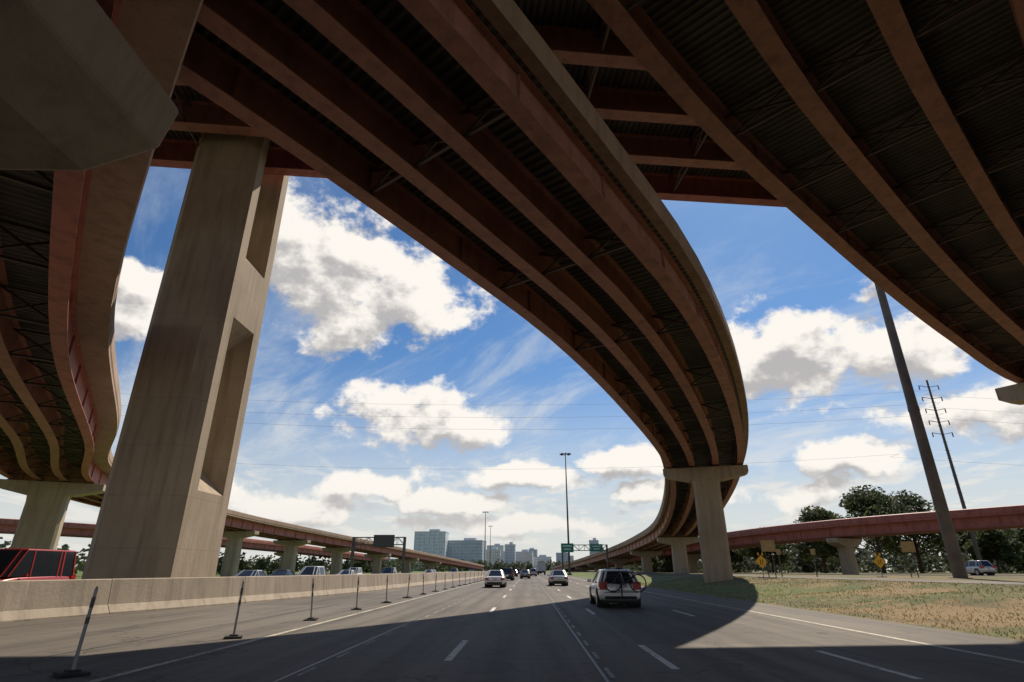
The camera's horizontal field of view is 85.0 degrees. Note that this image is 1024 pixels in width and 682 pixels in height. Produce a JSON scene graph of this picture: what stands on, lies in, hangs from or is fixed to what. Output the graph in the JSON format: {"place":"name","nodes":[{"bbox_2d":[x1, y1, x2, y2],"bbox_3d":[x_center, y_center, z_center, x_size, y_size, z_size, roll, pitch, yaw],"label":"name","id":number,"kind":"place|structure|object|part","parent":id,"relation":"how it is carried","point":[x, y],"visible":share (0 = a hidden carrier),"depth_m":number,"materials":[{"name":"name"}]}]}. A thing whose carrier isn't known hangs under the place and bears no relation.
{"place":"outdoors","nodes":[
{"label":"outdoors","id":0,"kind":"place"},
{"bbox_2d":[412,529,448,570],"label":"office building","id":1,"kind":"structure","parent":0,"point":[433,541],"depth_m":650.21,"materials":[{"name":"teal glass"}]},
{"bbox_2d":[447,538,486,570],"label":"office building","id":2,"kind":"structure","parent":0,"point":[467,549],"depth_m":662.74,"materials":[{"name":"glass"}]},
{"bbox_2d":[486,547,500,564],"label":"office building","id":3,"kind":"structure","parent":0,"point":[493,556],"depth_m":729.43,"materials":[{"name":"grey glass"}]},
{"bbox_2d":[487,544,503,550],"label":"office building","id":4,"kind":"structure","parent":0,"point":[500,547],"depth_m":1024.84,"materials":[{"name":"grey"}]},
{"bbox_2d":[505,542,515,564],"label":"office building","id":5,"kind":"structure","parent":0,"point":[510,552],"depth_m":741.89,"materials":[{"name":"glass"}]},
{"bbox_2d":[0,572,1023,681],"bbox_3d":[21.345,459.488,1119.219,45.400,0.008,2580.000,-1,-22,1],"label":"highway road","id":6,"kind":"structure","parent":0,"point":[534,628],"depth_m":12.17,"materials":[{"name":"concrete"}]},
{"bbox_2d":[0,548,76,580],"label":"red van","id":7,"kind":"object","parent":6,"relation":"on","point":[30,564],"visible":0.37,"depth_m":29.27,"materials":[{"name":"paint"}]},
{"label":"windows","id":8,"kind":"part","parent":7,"relation":"part of","materials":[{"name":"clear glass"}]},
{"bbox_2d":[52,586,97,676],"bbox_3d":[-6.697,4.520,8.761,0.420,1.235,0.380,-20,-32,35],"label":"delineator post","id":9,"kind":"object","parent":6,"relation":"on","point":[72,671],"visible":1,"depth_m":8.60,"materials":[{"name":"plastic"}]},
{"bbox_2d":[224,581,244,638],"bbox_3d":[-6.536,6.402,13.363,0.380,1.235,0.420,10,-25,-20],"label":"delineator post","id":10,"kind":"object","parent":6,"relation":"on","point":[233,636],"visible":1,"depth_m":13.24,"materials":[{"name":"plastic"}]},
{"bbox_2d":[0,571,487,623],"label":"concrete barrier","id":11,"kind":"object","parent":6,"relation":"on","point":[26,600],"visible":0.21,"depth_m":22.76,"materials":[{"name":"beige concrete"}]},
{"bbox_2d":[231,570,266,576],"bbox_3d":[-21.085,19.118,44.680,2.160,1.497,4.560,-1,-22,1],"label":"oncoming sedan car","id":12,"kind":"object","parent":6,"relation":"on","point":[252,573],"visible":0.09,"depth_m":44.64,"materials":[{"name":"silver metal"}]},
{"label":"windows","id":13,"kind":"part","parent":12,"relation":"part of","materials":[{"name":"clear glass"}]},
{"bbox_2d":[267,570,294,575],"bbox_3d":[-23.903,24.450,57.713,2.160,1.497,4.560,-1,-22,1],"label":"oncoming sedan car","id":14,"kind":"object","parent":6,"relation":"on","point":[282,573],"visible":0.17,"depth_m":57.46,"materials":[{"name":"blue paint"}]},
{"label":"windows","id":15,"kind":"part","parent":14,"relation":"part of","materials":[{"name":"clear glass"}]},
{"bbox_2d":[303,578,317,620],"bbox_3d":[-6.418,8.284,17.959,0.380,1.235,0.420,-1,-20,-7],"label":"delineator post","id":16,"kind":"object","parent":6,"relation":"on","point":[310,618],"visible":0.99,"depth_m":17.85,"materials":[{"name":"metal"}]},
{"bbox_2d":[295,566,328,574],"bbox_3d":[-18.123,21.212,50.221,2.160,1.817,4.560,-1,-22,1],"label":"oncoming suv car","id":17,"kind":"object","parent":6,"relation":"on","point":[313,570],"visible":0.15,"depth_m":50.04,"materials":[{"name":"white paint"}]},
{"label":"windows","id":18,"kind":"part","parent":17,"relation":"part of","materials":[{"name":"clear glass"}]},
{"bbox_2d":[336,570,356,574],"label":"oncoming sedan car","id":19,"kind":"object","parent":6,"relation":"on","point":[342,572],"visible":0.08,"depth_m":68.59,"materials":[{"name":"white paint"}]},
{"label":"windows","id":20,"kind":"part","parent":19,"relation":"part of","materials":[{"name":"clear glass"}]},
{"bbox_2d":[348,568,363,573],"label":"oncoming suv car","id":21,"kind":"object","parent":6,"relation":"on","point":[358,570],"visible":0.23,"depth_m":81.82,"materials":[{"name":"white paint"}]},
{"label":"windows","id":22,"kind":"part","parent":21,"relation":"part of","materials":[{"name":"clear glass"}]},
{"bbox_2d":[351,576,361,609],"bbox_3d":[-6.241,10.175,22.583,0.380,1.235,0.420,6,-21,-18],"label":"delineator post","id":23,"kind":"object","parent":6,"relation":"on","point":[357,608],"visible":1,"depth_m":22.47,"materials":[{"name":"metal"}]},
{"bbox_2d":[381,575,391,602],"bbox_3d":[-6.098,12.080,27.240,0.380,1.235,0.420,12,-27,-30],"label":"delineator post","id":24,"kind":"object","parent":6,"relation":"on","point":[386,601],"visible":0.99,"depth_m":27.11,"materials":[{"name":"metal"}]},
{"bbox_2d":[379,567,398,573],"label":"oncoming suv car","id":25,"kind":"object","parent":6,"relation":"on","point":[387,570],"visible":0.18,"depth_m":73.97,"materials":[{"name":"grey paint"}]},
{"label":"windows","id":26,"kind":"part","parent":25,"relation":"part of","materials":[{"name":"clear glass"}]},
{"bbox_2d":[402,575,411,597],"bbox_3d":[-5.890,13.964,31.844,0.420,1.235,0.380,-15,-27,39],"label":"delineator post","id":27,"kind":"object","parent":6,"relation":"on","point":[408,590],"visible":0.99,"depth_m":31.72,"materials":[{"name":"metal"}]},
{"bbox_2d":[485,570,507,587],"bbox_3d":[-1.474,21.946,51.593,2.160,1.497,4.560,-1,-22,1],"label":"white sedan car","id":28,"kind":"object","parent":6,"relation":"on","point":[495,578],"visible":0.99,"depth_m":49.75,"materials":[{"name":"paint"}]},
{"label":"windows","id":29,"kind":"part","parent":28,"relation":"part of","materials":[{"name":"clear glass"}]},
{"bbox_2d":[503,568,514,579],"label":"black suv car","id":30,"kind":"object","parent":6,"relation":"on","point":[509,572],"visible":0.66,"depth_m":83.01,"materials":[{"name":"paint"}]},
{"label":"windows","id":31,"kind":"part","parent":30,"relation":"part of","materials":[{"name":"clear glass"}]},
{"bbox_2d":[519,570,530,578],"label":"grey sedan car","id":32,"kind":"object","parent":6,"relation":"on","point":[524,573],"visible":1,"depth_m":99.52,"materials":[{"name":"paint"}]},
{"bbox_2d":[529,569,537,575],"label":"silver suv car","id":33,"kind":"object","parent":6,"relation":"on","point":[533,571],"visible":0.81,"depth_m":136.61,"materials":[{"name":"paint"}]},
{"bbox_2d":[537,562,545,574],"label":"box truck","id":34,"kind":"object","parent":6,"relation":"on","point":[541,567],"visible":0.91,"depth_m":172.14,"materials":[{"name":"white paint"}]},
{"bbox_2d":[547,570,567,585],"bbox_3d":[4.687,24.155,56.993,2.160,1.497,4.560,-1,-22,1],"label":"silver sedan car","id":35,"kind":"object","parent":6,"relation":"on","point":[557,577],"visible":1,"depth_m":55.21,"materials":[{"name":"paint"}]},
{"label":"windows","id":36,"kind":"part","parent":35,"relation":"part of","materials":[{"name":"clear glass"}]},
{"bbox_2d":[561,543,608,569],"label":"highway sign gantry","id":37,"kind":"object","parent":6,"relation":"on","point":[567,547],"visible":0.9,"depth_m":160.03,"materials":[{"name":"metal"}]},
{"bbox_2d":[587,569,640,606],"bbox_3d":[4.611,11.259,25.522,2.160,1.537,4.460,-1,-22,1],"label":"white hatchback car","id":38,"kind":"object","parent":6,"relation":"on","point":[600,595],"visible":0.85,"depth_m":23.75,"materials":[{"name":"paint"}]},
{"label":"windows","id":39,"kind":"part","parent":38,"relation":"part of","materials":[{"name":"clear glass"}]},
{"bbox_2d":[604,568,646,597],"bbox_3d":[4.732,10.081,23.308,1.714,1.140,0.581,-5,-23,12],"label":"bicycle","id":40,"kind":"object","parent":38,"relation":"on","point":[620,578],"visible":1,"depth_m":23.23,"materials":[{"name":"black metal"}]},
{"bbox_2d":[0,166,1023,569],"label":"sky","id":41,"kind":"structure","parent":0,"point":[357,310],"materials":[{"name":"blue"}]},
{"bbox_2d":[524,548,537,556],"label":"office building","id":42,"kind":"structure","parent":0,"point":[535,552],"depth_m":1113.28,"materials":[{"name":"grey"}]},
{"bbox_2d":[75,570,1023,640],"bbox_3d":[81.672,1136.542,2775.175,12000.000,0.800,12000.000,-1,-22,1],"label":"ground","id":43,"kind":"structure","parent":0,"point":[653,577],"depth_m":27.37,"materials":[{"name":"green plant"}]},
{"bbox_2d":[0,479,105,549],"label":"bridge pier","id":44,"kind":"structure","parent":43,"relation":"on","point":[41,520],"depth_m":58.78,"materials":[{"name":"concrete"}]},
{"bbox_2d":[0,0,483,569],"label":"curved highway overpass","id":45,"kind":"object","parent":44,"relation":"on","point":[64,236],"visible":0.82,"depth_m":24.71,"materials":[{"name":"red paint"}]},
{"bbox_2d":[0,0,178,170],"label":"bridge pier","id":46,"kind":"structure","parent":43,"relation":"on","point":[81,89],"depth_m":9.84,"materials":[{"name":"concrete"}]},
{"bbox_2d":[81,132,288,578],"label":"tall bridge pier","id":47,"kind":"structure","parent":43,"relation":"on","point":[164,506],"depth_m":30.06,"materials":[{"name":"concrete"}]},
{"bbox_2d":[150,0,784,206],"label":"straight highway overpass","id":48,"kind":"object","parent":47,"relation":"on","point":[674,150],"visible":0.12,"depth_m":33.90,"materials":[{"name":"red paint"}]},
{"bbox_2d":[220,531,258,576],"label":"bridge pier","id":49,"kind":"structure","parent":43,"relation":"on","point":[231,557],"depth_m":119.00,"materials":[{"name":"concrete"}]},
{"bbox_2d":[274,552,297,569],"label":"bridge pier","id":50,"kind":"structure","parent":43,"relation":"on","point":[280,554],"depth_m":198.62,"materials":[{"name":"concrete"}]},
{"bbox_2d":[0,518,386,561],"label":"distant highway overpass","id":51,"kind":"object","parent":50,"relation":"on","point":[69,529],"visible":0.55,"depth_m":173.05,"materials":[{"name":"red paint"}]},
{"bbox_2d":[273,540,310,572],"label":"bridge pier","id":52,"kind":"structure","parent":43,"relation":"on","point":[289,555],"depth_m":142.08,"materials":[{"name":"concrete"}]},
{"bbox_2d":[322,547,350,574],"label":"bridge pier","id":53,"kind":"structure","parent":43,"relation":"on","point":[336,561],"depth_m":167.59,"materials":[{"name":"concrete"}]},
{"bbox_2d":[349,535,405,572],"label":"sign gantry","id":54,"kind":"object","parent":43,"relation":"on","point":[383,540],"visible":0.92,"depth_m":122.45,"materials":[{"name":"metal"}]},
{"bbox_2d":[364,554,390,573],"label":"bridge pier","id":55,"kind":"structure","parent":43,"relation":"on","point":[377,564],"depth_m":199.52,"materials":[{"name":"concrete"}]},
{"bbox_2d":[396,558,418,572],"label":"bridge pier","id":56,"kind":"structure","parent":43,"relation":"on","point":[407,567],"depth_m":232.63,"materials":[{"name":"concrete"}]},
{"bbox_2d":[421,562,440,569],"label":"bridge pier","id":57,"kind":"structure","parent":43,"relation":"on","point":[431,565],"depth_m":269.10,"materials":[{"name":"concrete"}]},
{"bbox_2d":[177,0,748,570],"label":"curved highway overpass","id":58,"kind":"object","parent":43,"relation":"on","point":[477,142],"visible":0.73,"depth_m":20.66,"materials":[{"name":"red paint"}]},
{"bbox_2d":[483,512,487,570],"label":"mast light","id":59,"kind":"object","parent":43,"relation":"on","point":[485,539],"visible":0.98,"depth_m":312.04,"materials":[{"name":"metal"}]},
{"bbox_2d":[501,551,504,563],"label":"office building","id":60,"kind":"structure","parent":43,"relation":"on","point":[503,555],"depth_m":830.96,"materials":[{"name":"grey"}]},
{"bbox_2d":[0,536,1023,574],"bbox_3d":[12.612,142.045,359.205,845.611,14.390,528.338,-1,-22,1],"label":"distant trees","id":61,"kind":"object","parent":43,"relation":"on","point":[896,563],"visible":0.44,"depth_m":146.88,"materials":[{"name":"green plant"}]},
{"bbox_2d":[516,550,532,568],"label":"office building","id":62,"kind":"structure","parent":43,"relation":"on","point":[522,556],"depth_m":877.00,"materials":[{"name":"grey glass"}]},
{"bbox_2d":[533,555,551,569],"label":"office building","id":63,"kind":"structure","parent":43,"relation":"on","point":[544,558],"depth_m":901.50,"materials":[{"name":"glass"}]},
{"bbox_2d":[556,552,567,563],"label":"office building","id":64,"kind":"structure","parent":43,"relation":"on","point":[559,557],"depth_m":829.63,"materials":[{"name":"grey glass"}]},
{"bbox_2d":[560,453,571,574],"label":"mast light","id":65,"kind":"object","parent":43,"relation":"on","point":[569,567],"visible":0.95,"depth_m":171.51,"materials":[{"name":"metal"}]},
{"bbox_2d":[575,567,592,570],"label":"bridge pier","id":66,"kind":"structure","parent":43,"relation":"on","point":[583,568],"depth_m":247.80,"materials":[{"name":"concrete"}]},
{"bbox_2d":[589,538,598,554],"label":"office building","id":67,"kind":"structure","parent":43,"relation":"on","point":[594,541],"depth_m":743.92,"materials":[{"name":"grey"}]},
{"bbox_2d":[587,564,606,571],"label":"bridge pier","id":68,"kind":"structure","parent":43,"relation":"on","point":[596,567],"depth_m":213.96,"materials":[{"name":"concrete"}]},
{"bbox_2d":[606,558,630,568],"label":"bridge pier","id":69,"kind":"structure","parent":43,"relation":"on","point":[618,563],"depth_m":174.54,"materials":[{"name":"concrete"}]},
{"bbox_2d":[630,551,661,572],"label":"bridge pier","id":70,"kind":"structure","parent":43,"relation":"on","point":[646,560],"depth_m":137.80,"materials":[{"name":"concrete"}]},
{"bbox_2d":[657,537,698,573],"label":"bridge pier","id":71,"kind":"structure","parent":43,"relation":"on","point":[679,556],"depth_m":103.78,"materials":[{"name":"concrete"}]},
{"bbox_2d":[687,554,701,572],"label":"bridge pier","id":72,"kind":"structure","parent":43,"relation":"on","point":[692,562],"depth_m":136.77,"materials":[{"name":"concrete"}]},
{"bbox_2d":[663,465,748,582],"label":"bridge pier","id":73,"kind":"structure","parent":43,"relation":"on","point":[714,545],"depth_m":56.26,"materials":[{"name":"concrete"}]},
{"bbox_2d":[730,550,744,562],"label":"tree","id":74,"kind":"object","parent":43,"relation":"on","point":[734,557],"visible":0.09,"depth_m":135.94,"materials":[{"name":"green plant"}]},
{"bbox_2d":[755,553,767,577],"bbox_3d":[24.625,22.062,55.057,0.954,2.285,0.969,20,-30,-40],"label":"construction sign","id":75,"kind":"object","parent":43,"relation":"on","point":[760,561],"visible":0.91,"depth_m":55.15,"materials":[{"name":"metal"}]},
{"bbox_2d":[731,527,793,572],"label":"tree","id":76,"kind":"object","parent":43,"relation":"on","point":[786,556],"visible":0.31,"depth_m":128.59,"materials":[{"name":"green plant"}]},
{"bbox_2d":[760,540,776,577],"bbox_3d":[24.244,20.497,52.553,1.300,3.300,0.120,-1,-22,1],"label":"sign back panel","id":77,"kind":"object","parent":43,"relation":"on","point":[767,545],"visible":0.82,"depth_m":52.87,"materials":[{"name":"metal"}]},
{"bbox_2d":[572,505,1023,570],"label":"distant highway overpass","id":78,"kind":"object","parent":43,"relation":"on","point":[994,518],"visible":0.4,"depth_m":87.53,"materials":[{"name":"red paint"}]},
{"bbox_2d":[810,549,817,576],"bbox_3d":[32.785,24.008,60.533,0.500,2.800,0.120,-1,-22,1],"label":"sign post","id":79,"kind":"object","parent":43,"relation":"on","point":[812,551],"visible":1,"depth_m":60.79,"materials":[{"name":"metal"}]},
{"bbox_2d":[775,505,858,572],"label":"tree","id":80,"kind":"object","parent":43,"relation":"on","point":[824,550],"visible":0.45,"depth_m":121.92,"materials":[{"name":"green plant"}]},
{"bbox_2d":[826,537,860,573],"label":"bridge pier","id":81,"kind":"structure","parent":43,"relation":"on","point":[847,556],"depth_m":91.31,"materials":[{"name":"concrete"}]},
{"bbox_2d":[873,553,885,576],"bbox_3d":[37.272,22.676,56.596,0.969,2.285,0.954,19,-29,-39],"label":"construction sign","id":82,"kind":"object","parent":43,"relation":"on","point":[878,561],"visible":0.88,"depth_m":56.69,"materials":[{"name":"metal"}]},
{"bbox_2d":[838,485,922,572],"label":"tree","id":83,"kind":"object","parent":43,"relation":"on","point":[871,502],"visible":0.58,"depth_m":119.66,"materials":[{"name":"green plant"}]},
{"bbox_2d":[900,541,918,576],"bbox_3d":[39.221,21.459,54.961,1.300,3.300,0.120,-1,-22,1],"label":"sign back panel","id":84,"kind":"object","parent":43,"relation":"on","point":[907,546],"visible":1,"depth_m":55.28,"materials":[{"name":"metal"}]},
{"bbox_2d":[863,489,961,572],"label":"tree","id":85,"kind":"object","parent":43,"relation":"on","point":[931,539],"visible":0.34,"depth_m":122.67,"materials":[{"name":"green plant"}]},
{"bbox_2d":[874,283,968,577],"bbox_3d":[39.883,1.310,57.737,1.700,44.300,1.700,-1,-22,1],"label":"steel utility pole","id":86,"kind":"object","parent":43,"relation":"on","point":[953,551],"visible":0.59,"depth_m":53.52,"materials":[{"name":"metal"}]},
{"bbox_2d":[918,380,981,559],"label":"power line pole","id":87,"kind":"object","parent":43,"relation":"on","point":[974,542],"visible":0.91,"depth_m":106.94,"materials":[{"name":"metal"}]},
{"bbox_2d":[113,390,1022,468],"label":"overhead power lines","id":88,"kind":"object","parent":87,"relation":"attached to","point":[616,428],"visible":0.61,"depth_m":111.04,"materials":[{"name":"metal"}]},
{"bbox_2d":[936,528,1023,551],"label":"tree","id":89,"kind":"object","parent":43,"relation":"on","point":[965,536],"visible":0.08,"depth_m":117.16,"materials":[{"name":"green plant"}]},
{"bbox_2d":[962,529,1014,565],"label":"tree","id":90,"kind":"object","parent":43,"relation":"on","point":[991,562],"depth_m":125.44,"materials":[{"name":"green plant"}]},
{"bbox_2d":[961,529,1023,573],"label":"tree","id":91,"kind":"object","parent":43,"relation":"on","point":[992,544],"visible":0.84,"depth_m":110.97,"materials":[{"name":"green plant"}]},
{"bbox_2d":[995,382,1023,404],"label":"bridge pier","id":92,"kind":"structure","parent":43,"relation":"on","point":[1012,394],"depth_m":54.04,"materials":[{"name":"concrete"}]},
{"bbox_2d":[587,0,1023,383],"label":"curved highway overpass","id":93,"kind":"object","parent":92,"relation":"on","point":[880,143],"visible":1,"depth_m":26.65,"materials":[{"name":"red paint"}]},
{"bbox_2d":[1012,528,1023,563],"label":"tree","id":94,"kind":"object","parent":43,"relation":"on","point":[1020,531],"visible":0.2,"depth_m":122.88,"materials":[{"name":"green plant"}]},
{"bbox_2d":[634,572,1023,584],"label":"exit ramp road","id":95,"kind":"structure","parent":0,"point":[986,582],"depth_m":38.18,"materials":[{"name":"concrete"}]},
{"bbox_2d":[776,549,782,576],"bbox_3d":[29.086,24.047,60.626,0.500,2.800,0.120,-1,-22,1],"label":"sign post","id":96,"kind":"object","parent":95,"relation":"on","point":[778,552],"visible":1,"depth_m":60.88,"materials":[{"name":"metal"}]},
{"bbox_2d":[749,572,1023,576],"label":"frontage road","id":97,"kind":"structure","parent":0,"point":[893,574],"depth_m":85.58,"materials":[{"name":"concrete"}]},
{"bbox_2d":[965,560,995,575],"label":"silver suv car","id":98,"kind":"object","parent":97,"relation":"on","point":[979,567],"visible":0.78,"depth_m":69.31,"materials":[{"name":"paint"}]},
{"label":"windows","id":99,"kind":"part","parent":98,"relation":"part of","materials":[{"name":"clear glass"}]}
]}

